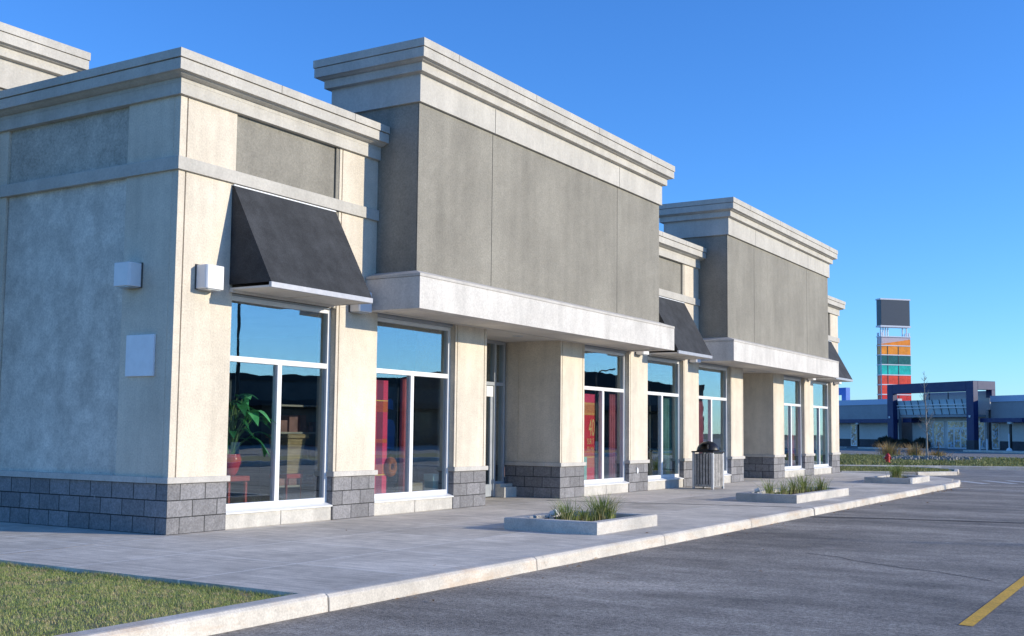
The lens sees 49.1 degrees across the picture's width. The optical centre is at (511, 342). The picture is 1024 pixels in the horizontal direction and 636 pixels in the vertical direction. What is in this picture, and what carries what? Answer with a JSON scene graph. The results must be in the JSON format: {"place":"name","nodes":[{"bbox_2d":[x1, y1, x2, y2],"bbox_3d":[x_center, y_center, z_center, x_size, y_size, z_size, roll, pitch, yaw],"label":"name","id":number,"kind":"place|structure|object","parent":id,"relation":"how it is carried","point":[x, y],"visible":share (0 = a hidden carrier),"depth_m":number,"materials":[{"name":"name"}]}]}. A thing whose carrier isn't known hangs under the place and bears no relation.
{"place":"outdoors","nodes":[
{"label":"outdoors","id":0,"kind":"place"},
{"bbox_2d":[0,560,291,635],"bbox_3d":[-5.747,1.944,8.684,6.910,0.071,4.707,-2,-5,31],"label":"lawn grass","id":1,"kind":"structure","parent":0,"point":[92,586],"depth_m":8.85,"materials":[{"name":"green plant"}]},
{"bbox_2d":[0,472,952,595],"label":"sidewalk","id":2,"kind":"structure","parent":0,"point":[292,558],"depth_m":12.98,"materials":[{"name":"concrete"}]},
{"bbox_2d":[0,22,852,534],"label":"retail building","id":3,"kind":"structure","parent":2,"relation":"on","point":[192,244],"depth_m":17.04,"materials":[{"name":"beige paint"}]},
{"bbox_2d":[226,475,249,503],"bbox_3d":[-3.856,2.118,15.159,0.440,0.640,0.400,-2,-5,31],"label":"plant stand","id":4,"kind":"object","parent":3,"relation":"on","point":[235,478],"visible":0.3,"depth_m":15.07,"materials":[{"name":"red wood"}]},
{"bbox_2d":[226,393,273,475],"bbox_3d":[-3.772,1.254,15.365,1.123,1.114,1.023,2,-5,-14],"label":"potted plant","id":5,"kind":"object","parent":4,"relation":"on","point":[233,462],"visible":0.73,"depth_m":15.20,"materials":[{"name":"green plant"}]},
{"bbox_2d":[225,294,332,529],"bbox_3d":[-3.272,0.935,15.466,0.372,3.100,2.072,-2,-5,31],"label":"window","id":6,"kind":"structure","parent":3,"relation":"in","point":[275,511],"depth_m":15.44,"materials":[{"name":"white metal"}]},
{"bbox_2d":[270,473,302,499],"bbox_3d":[-3.272,2.209,16.204,0.340,0.635,0.340,-2,-5,31],"label":"basket stand","id":7,"kind":"object","parent":3,"relation":"on","point":[286,477],"visible":0.63,"depth_m":16.13,"materials":[{"name":"red wood"}]},
{"bbox_2d":[265,434,308,473],"bbox_3d":[-3.265,1.606,16.252,0.450,0.565,0.450,-2,-5,31],"label":"wicker basket","id":8,"kind":"object","parent":7,"relation":"on","point":[291,449],"visible":0.8,"depth_m":16.11,"materials":[{"name":"beige wicker"}]},
{"bbox_2d":[259,404,316,500],"bbox_3d":[-3.674,1.923,19.396,0.400,1.700,1.400,-3,-6,37],"label":"display shelf","id":9,"kind":"object","parent":3,"relation":"on","point":[298,419],"visible":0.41,"depth_m":19.26,"materials":[{"name":"brown wood"}]},
{"bbox_2d":[374,380,387,493],"bbox_3d":[-2.077,1.475,17.569,0.012,1.780,0.380,-2,-5,31],"label":"hanging banner","id":10,"kind":"object","parent":3,"relation":"hanging from","point":[381,423],"visible":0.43,"depth_m":17.59,"materials":[{"name":"red fabric"}]},
{"bbox_2d":[384,457,396,476],"bbox_3d":[-1.921,1.960,17.726,0.114,0.318,0.256,-2,-5,31],"label":"wreath","id":11,"kind":"object","parent":3,"relation":"attached to","point":[390,466],"visible":1,"depth_m":17.66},
{"bbox_2d":[386,387,397,482],"bbox_3d":[-1.994,1.486,18.141,0.022,1.550,0.440,-2,-5,31],"label":"display poster","id":12,"kind":"object","parent":3,"relation":"attached to","point":[392,431],"visible":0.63,"depth_m":18.22,"materials":[{"name":"red paper"}]},
{"bbox_2d":[398,377,406,491],"bbox_3d":[-1.740,1.491,18.169,0.056,1.850,0.285,-2,-5,31],"label":"curtain","id":13,"kind":"object","parent":3,"relation":"hanging from","point":[402,429],"visible":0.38,"depth_m":18.10,"materials":[{"name":"red fabric"}]},
{"bbox_2d":[395,482,422,491],"bbox_3d":[-1.714,2.526,18.633,0.320,0.400,0.320,-2,-5,31],"label":"cardboard box","id":14,"kind":"object","parent":3,"relation":"on","point":[416,486],"visible":0.14,"depth_m":18.58,"materials":[{"name":"white cardboard"}]},
{"bbox_2d":[374,313,453,515],"bbox_3d":[-1.672,1.157,18.065,0.372,3.100,2.112,-2,-5,31],"label":"window","id":15,"kind":"structure","parent":3,"relation":"in","point":[408,501],"depth_m":18.05,"materials":[{"name":"white metal"}]},
{"bbox_2d":[424,473,438,489],"bbox_3d":[-1.355,2.483,18.934,0.200,0.540,0.210,-2,-5,31],"label":"gift box","id":16,"kind":"object","parent":3,"relation":"on","point":[430,481],"visible":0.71,"depth_m":18.87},
{"bbox_2d":[485,396,492,496],"bbox_3d":[-0.612,1.910,21.807,0.045,2.170,0.786,-2,-5,31],"label":"door","id":17,"kind":"structure","parent":3,"relation":"in","point":[488,491],"depth_m":22.06,"materials":[{"name":"grey metal"}]},
{"bbox_2d":[485,412,504,483],"bbox_3d":[-0.158,2.381,24.728,0.400,1.700,1.400,-1,-5,20],"label":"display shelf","id":18,"kind":"object","parent":3,"relation":"on","point":[496,453],"visible":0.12,"depth_m":24.09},
{"bbox_2d":[584,457,586,479],"bbox_3d":[1.493,2.612,23.233,0.020,0.500,0.220,-2,-5,31],"label":"glass panel","id":19,"kind":"object","parent":3,"relation":"on","point":[585,470],"visible":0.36,"depth_m":23.27,"materials":[{"name":"glass"}]},
{"bbox_2d":[584,394,595,479],"bbox_3d":[1.629,1.978,23.568,0.016,1.800,0.520,-2,-5,31],"label":"sale banner","id":20,"kind":"object","parent":3,"relation":"hanging from","point":[589,426],"visible":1,"depth_m":23.58,"materials":[{"name":"red fabric"}]},
{"bbox_2d":[584,345,628,495],"bbox_3d":[1.875,1.650,23.828,0.372,3.100,2.102,-2,-5,31],"label":"window","id":21,"kind":"structure","parent":3,"relation":"in","point":[600,486],"depth_m":23.85,"materials":[{"name":"white metal"}]},
{"bbox_2d":[608,393,616,477],"bbox_3d":[2.202,2.039,24.574,0.056,1.850,0.365,-2,-5,31],"label":"curtain","id":22,"kind":"object","parent":3,"relation":"hanging from","point":[612,470],"visible":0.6,"depth_m":24.56,"materials":[{"name":"red fabric"}]},
{"bbox_2d":[648,356,683,489],"bbox_3d":[3.477,1.873,26.431,0.372,3.100,2.072,-2,-5,31],"label":"window","id":23,"kind":"structure","parent":3,"relation":"in","point":[660,481],"depth_m":26.51,"materials":[{"name":"white metal"}]},
{"bbox_2d":[663,398,671,474],"bbox_3d":[3.718,2.249,27.038,0.056,1.850,0.564,-2,-5,31],"label":"curtain","id":24,"kind":"object","parent":3,"relation":"hanging from","point":[667,435],"visible":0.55,"depth_m":27.10,"materials":[{"name":"fabric"}]},
{"bbox_2d":[699,400,703,443],"bbox_3d":[4.868,2.409,28.906,0.056,1.850,0.365,-2,-5,31],"label":"curtain","id":25,"kind":"object","parent":3,"relation":"hanging from","point":[701,421],"visible":0.49,"depth_m":28.95,"materials":[{"name":"red fabric"}]},
{"bbox_2d":[699,362,730,482],"bbox_3d":[5.118,2.101,29.098,0.372,3.100,2.252,-2,-5,31],"label":"window","id":26,"kind":"structure","parent":3,"relation":"in","point":[727,477],"depth_m":29.83,"materials":[{"name":"white metal"}]},
{"bbox_2d":[787,407,793,465],"bbox_3d":[8.747,2.948,35.209,0.056,1.850,0.604,-2,-5,31],"label":"curtain","id":27,"kind":"object","parent":3,"relation":"hanging from","point":[792,437],"visible":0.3,"depth_m":35.27,"materials":[{"name":"white fabric"}]},
{"bbox_2d":[784,375,804,477],"bbox_3d":[8.592,2.584,34.743,0.372,3.100,2.042,-2,-5,31],"label":"window","id":28,"kind":"structure","parent":3,"relation":"in","point":[790,470],"depth_m":34.84,"materials":[{"name":"white metal"}]},
{"bbox_2d":[815,409,822,463],"bbox_3d":[10.341,3.170,37.799,0.056,1.850,0.703,-2,-5,31],"label":"curtain","id":29,"kind":"object","parent":3,"relation":"hanging from","point":[821,458],"visible":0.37,"depth_m":37.86,"materials":[{"name":"white fabric"}]},
{"bbox_2d":[813,381,831,474],"bbox_3d":[10.171,2.803,37.308,0.372,3.100,2.062,-2,-5,31],"label":"window","id":30,"kind":"structure","parent":3,"relation":"in","point":[819,468],"depth_m":37.48,"materials":[{"name":"white metal"}]},
{"bbox_2d":[504,510,656,534],"bbox_3d":[0.969,2.447,15.346,1.390,0.157,1.850,-2,-5,31],"label":"planter","id":31,"kind":"object","parent":2,"relation":"on","point":[541,522],"visible":0.7,"depth_m":14.72,"materials":[{"name":"concrete"}]},
{"bbox_2d":[549,509,557,518],"bbox_3d":[0.569,2.337,15.272,0.118,0.156,0.103,0,-5,3],"label":"landscape light","id":32,"kind":"object","parent":31,"relation":"on","point":[551,516],"visible":0.79,"depth_m":15.24,"materials":[{"name":"grey metal"}]},
{"bbox_2d":[573,509,597,520],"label":"ornamental grass","id":33,"kind":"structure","parent":31,"relation":"on","point":[583,516],"depth_m":15.21,"materials":[{"name":"green plant"}]},
{"bbox_2d":[549,500,780,506],"bbox_3d":[2.918,2.961,20.640,4.677,0.001,0.086,-1,-5,15],"label":"walk joint","id":34,"kind":"object","parent":2,"relation":"on","point":[670,503],"visible":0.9,"depth_m":20.65,"materials":[{"name":"grey concrete"}]},
{"bbox_2d":[691,441,724,489],"bbox_3d":[4.634,2.881,26.469,0.580,1.120,0.580,-3,-6,38],"label":"litter bin","id":35,"kind":"object","parent":2,"relation":"on","point":[707,469],"visible":1,"depth_m":26.29,"materials":[{"name":"metal"}]},
{"bbox_2d":[736,486,848,503],"bbox_3d":[5.819,3.104,23.007,1.200,0.157,3.670,-2,-5,31],"label":"planter","id":36,"kind":"object","parent":2,"relation":"on","point":[796,498],"visible":0.76,"depth_m":21.69,"materials":[{"name":"concrete"}]},
{"bbox_2d":[864,475,929,483],"bbox_3d":[10.824,3.824,31.444,1.220,0.157,2.500,-2,-5,31],"label":"planter","id":37,"kind":"object","parent":2,"relation":"on","point":[911,479],"visible":0.87,"depth_m":30.55,"materials":[{"name":"concrete"}]},
{"bbox_2d":[0,0,1023,400],"label":"sky","id":38,"kind":"structure","parent":0,"point":[889,134],"materials":[{"name":"blue"}]},
{"bbox_2d":[549,499,592,520],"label":"ornamental grass","id":39,"kind":"object","parent":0,"point":[568,515],"depth_m":15.02,"materials":[{"name":"green plant"}]},
{"bbox_2d":[567,494,626,520],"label":"ornamental grass","id":40,"kind":"object","parent":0,"point":[604,511],"depth_m":15.43,"materials":[{"name":"green plant"}]},
{"bbox_2d":[209,448,1023,635],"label":"parking lot","id":41,"kind":"structure","parent":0,"point":[719,585],"depth_m":10.47,"materials":[{"name":"grey asphalt"}]},
{"bbox_2d":[55,591,327,635],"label":"kerb","id":42,"kind":"structure","parent":41,"relation":"on","point":[213,621],"depth_m":7.91,"materials":[{"name":"concrete"}]},
{"bbox_2d":[313,507,813,610],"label":"kerb","id":43,"kind":"structure","parent":41,"relation":"on","point":[344,597],"depth_m":11.43,"materials":[{"name":"concrete"}]},
{"bbox_2d":[396,487,959,600],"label":"fallen leaves","id":44,"kind":"object","parent":41,"relation":"on","point":[730,535],"visible":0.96,"depth_m":17.57,"materials":[{"name":"brown plant"}]},
{"bbox_2d":[806,482,959,514],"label":"kerb","id":45,"kind":"structure","parent":41,"relation":"on","point":[844,504],"depth_m":23.82,"materials":[{"name":"concrete"}]},
{"bbox_2d":[858,447,925,449],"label":"kerb","id":46,"kind":"structure","parent":41,"relation":"on","point":[880,448],"depth_m":116.36,"materials":[{"name":"concrete"}]},
{"bbox_2d":[875,298,911,400],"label":"pylon sign","id":47,"kind":"object","parent":41,"relation":"on","point":[893,364],"visible":0.76,"depth_m":149.12,"materials":[{"name":"multicoloured metal"}]},
{"bbox_2d":[840,465,958,475],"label":"kerb","id":48,"kind":"structure","parent":41,"relation":"on","point":[940,473],"depth_m":40.30,"materials":[{"name":"concrete"}]},
{"bbox_2d":[809,553,990,580],"bbox_3d":[4.183,2.448,12.318,0.107,0.001,2.688,3,-5,-26],"label":"lot crack","id":49,"kind":"object","parent":41,"relation":"on","point":[909,568],"visible":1,"depth_m":12.06,"materials":[{"name":"black asphalt"}]},
{"bbox_2d":[810,516,1022,522],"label":"tar seam","id":50,"kind":"object","parent":41,"relation":"on","point":[917,519],"visible":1,"depth_m":19.12,"materials":[{"name":"black asphalt"}]},
{"bbox_2d":[846,465,1023,469],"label":"kerb","id":51,"kind":"structure","parent":41,"relation":"on","point":[988,467],"depth_m":48.26,"materials":[{"name":"concrete"}]},
{"bbox_2d":[959,576,1023,625],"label":"parking line","id":52,"kind":"object","parent":41,"relation":"on","point":[977,616],"visible":1,"depth_m":9.54,"materials":[{"name":"yellow paint"}]},
{"bbox_2d":[963,450,1023,452],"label":"kerb","id":53,"kind":"structure","parent":41,"relation":"on","point":[993,451],"depth_m":100.31,"materials":[{"name":"concrete"}]},
{"bbox_2d":[1006,434,1011,450],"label":"stand sign","id":54,"kind":"object","parent":41,"relation":"on","point":[1009,449],"visible":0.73,"depth_m":100.84,"materials":[{"name":"white metal"}]},
{"bbox_2d":[750,478,783,493],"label":"ornamental grass","id":55,"kind":"object","parent":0,"point":[769,490],"depth_m":21.92,"materials":[{"name":"green plant"}]},
{"bbox_2d":[777,481,794,493],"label":"ornamental grass","id":56,"kind":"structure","parent":0,"point":[784,491],"depth_m":22.43,"materials":[{"name":"green plant"}]},
{"bbox_2d":[780,477,804,492],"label":"ornamental grass","id":57,"kind":"object","parent":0,"point":[793,486],"depth_m":22.95,"materials":[{"name":"green plant"}]},
{"bbox_2d":[789,473,817,491],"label":"ornamental grass","id":58,"kind":"object","parent":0,"point":[804,488],"depth_m":23.56,"materials":[{"name":"green plant"}]},
{"bbox_2d":[807,474,830,490],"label":"ornamental grass","id":59,"kind":"object","parent":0,"point":[819,485],"depth_m":23.89,"materials":[{"name":"green plant"}]},
{"bbox_2d":[870,442,908,454],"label":"golden grass","id":60,"kind":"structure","parent":0,"point":[889,450],"depth_m":75.73,"materials":[{"name":"beige plant"}]},
{"bbox_2d":[840,466,953,471],"bbox_3d":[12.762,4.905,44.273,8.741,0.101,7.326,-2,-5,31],"label":"island grass","id":61,"kind":"structure","parent":0,"point":[871,468],"depth_m":43.19,"materials":[{"name":"green plant"}]},
{"bbox_2d":[884,463,913,477],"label":"ornamental grass","id":62,"kind":"object","parent":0,"point":[896,472],"depth_m":31.07,"materials":[{"name":"green plant"}]},
{"bbox_2d":[896,443,928,455],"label":"golden grass","id":63,"kind":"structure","parent":0,"point":[911,449],"depth_m":75.91,"materials":[{"name":"beige plant"}]},
{"bbox_2d":[839,446,1022,450],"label":"store sidewalk","id":64,"kind":"structure","parent":0,"point":[940,449],"depth_m":109.49,"materials":[{"name":"concrete"}]},
{"bbox_2d":[855,423,860,446],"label":"canopy post","id":65,"kind":"object","parent":64,"relation":"on","point":[858,445],"visible":1,"depth_m":125.63,"materials":[{"name":"blue metal"}]},
{"bbox_2d":[873,435,897,446],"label":"shrub","id":66,"kind":"object","parent":64,"relation":"on","point":[882,440],"visible":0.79,"depth_m":117.09,"materials":[{"name":"green plant"}]},
{"bbox_2d":[892,437,910,447],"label":"shrub","id":67,"kind":"object","parent":64,"relation":"on","point":[904,441],"visible":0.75,"depth_m":114.37,"materials":[{"name":"green plant"}]},
{"bbox_2d":[908,437,934,448],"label":"shrub","id":68,"kind":"object","parent":64,"relation":"on","point":[920,441],"visible":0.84,"depth_m":112.07,"materials":[{"name":"green plant"}]},
{"bbox_2d":[839,381,1023,450],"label":"box store","id":69,"kind":"structure","parent":64,"relation":"on","point":[971,416],"depth_m":115.98,"materials":[{"name":"blue metal"}]},
{"bbox_2d":[851,424,856,445],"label":"window","id":70,"kind":"structure","parent":69,"relation":"in","point":[853,426],"depth_m":128.11,"materials":[{"name":"blue glass"}]},
{"bbox_2d":[925,422,933,447],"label":"window","id":71,"kind":"structure","parent":69,"relation":"in","point":[930,430],"depth_m":118.47,"materials":[{"name":"blue glass"}]},
{"bbox_2d":[933,422,944,447],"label":"window","id":72,"kind":"structure","parent":69,"relation":"in","point":[938,427],"depth_m":117.29,"materials":[{"name":"blue glass"}]},
{"bbox_2d":[947,428,953,448],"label":"door","id":73,"kind":"structure","parent":69,"relation":"in","point":[950,430],"depth_m":115.78,"materials":[{"name":"blue glass"}]},
{"bbox_2d":[954,428,960,448],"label":"door","id":74,"kind":"structure","parent":69,"relation":"in","point":[957,432],"depth_m":114.93,"materials":[{"name":"blue glass"}]},
{"bbox_2d":[961,429,966,448],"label":"door","id":75,"kind":"structure","parent":69,"relation":"in","point":[963,431],"depth_m":114.15,"materials":[{"name":"blue glass"}]},
{"bbox_2d":[978,421,985,448],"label":"window","id":76,"kind":"structure","parent":69,"relation":"in","point":[982,434],"depth_m":111.89,"materials":[{"name":"blue glass"}]},
{"bbox_2d":[992,423,999,448],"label":"window","id":77,"kind":"structure","parent":69,"relation":"in","point":[995,426],"depth_m":109.80,"materials":[{"name":"blue glass"}]},
{"bbox_2d":[1007,422,1013,449],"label":"canopy post","id":78,"kind":"object","parent":64,"relation":"on","point":[1010,427],"visible":0.82,"depth_m":106.39,"materials":[{"name":"blue metal"}]},
{"bbox_2d":[840,453,1023,466],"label":"verge grass","id":79,"kind":"structure","parent":0,"point":[847,458],"depth_m":55.13,"materials":[{"name":"green plant"}]},
{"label":"verge","id":80,"kind":"structure","parent":0,"visible":0},
{"bbox_2d":[884,453,890,462],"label":"fire hydrant","id":81,"kind":"object","parent":80,"relation":"on","point":[887,457],"visible":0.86,"depth_m":53.68,"materials":[{"name":"red metal"}]},
{"bbox_2d":[918,376,935,455],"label":"sapling tree","id":82,"kind":"object","parent":80,"relation":"on","point":[926,426],"visible":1,"depth_m":66.24,"materials":[{"name":"brown plant"}]},
{"bbox_2d":[882,455,981,460],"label":"rock mulch","id":83,"kind":"object","parent":80,"relation":"on","point":[915,457],"visible":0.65,"depth_m":61.24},
{"bbox_2d":[919,450,951,455],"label":"golden grass","id":84,"kind":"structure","parent":80,"relation":"on","point":[936,453],"depth_m":72.04,"materials":[{"name":"yellow plant"}]}
]}

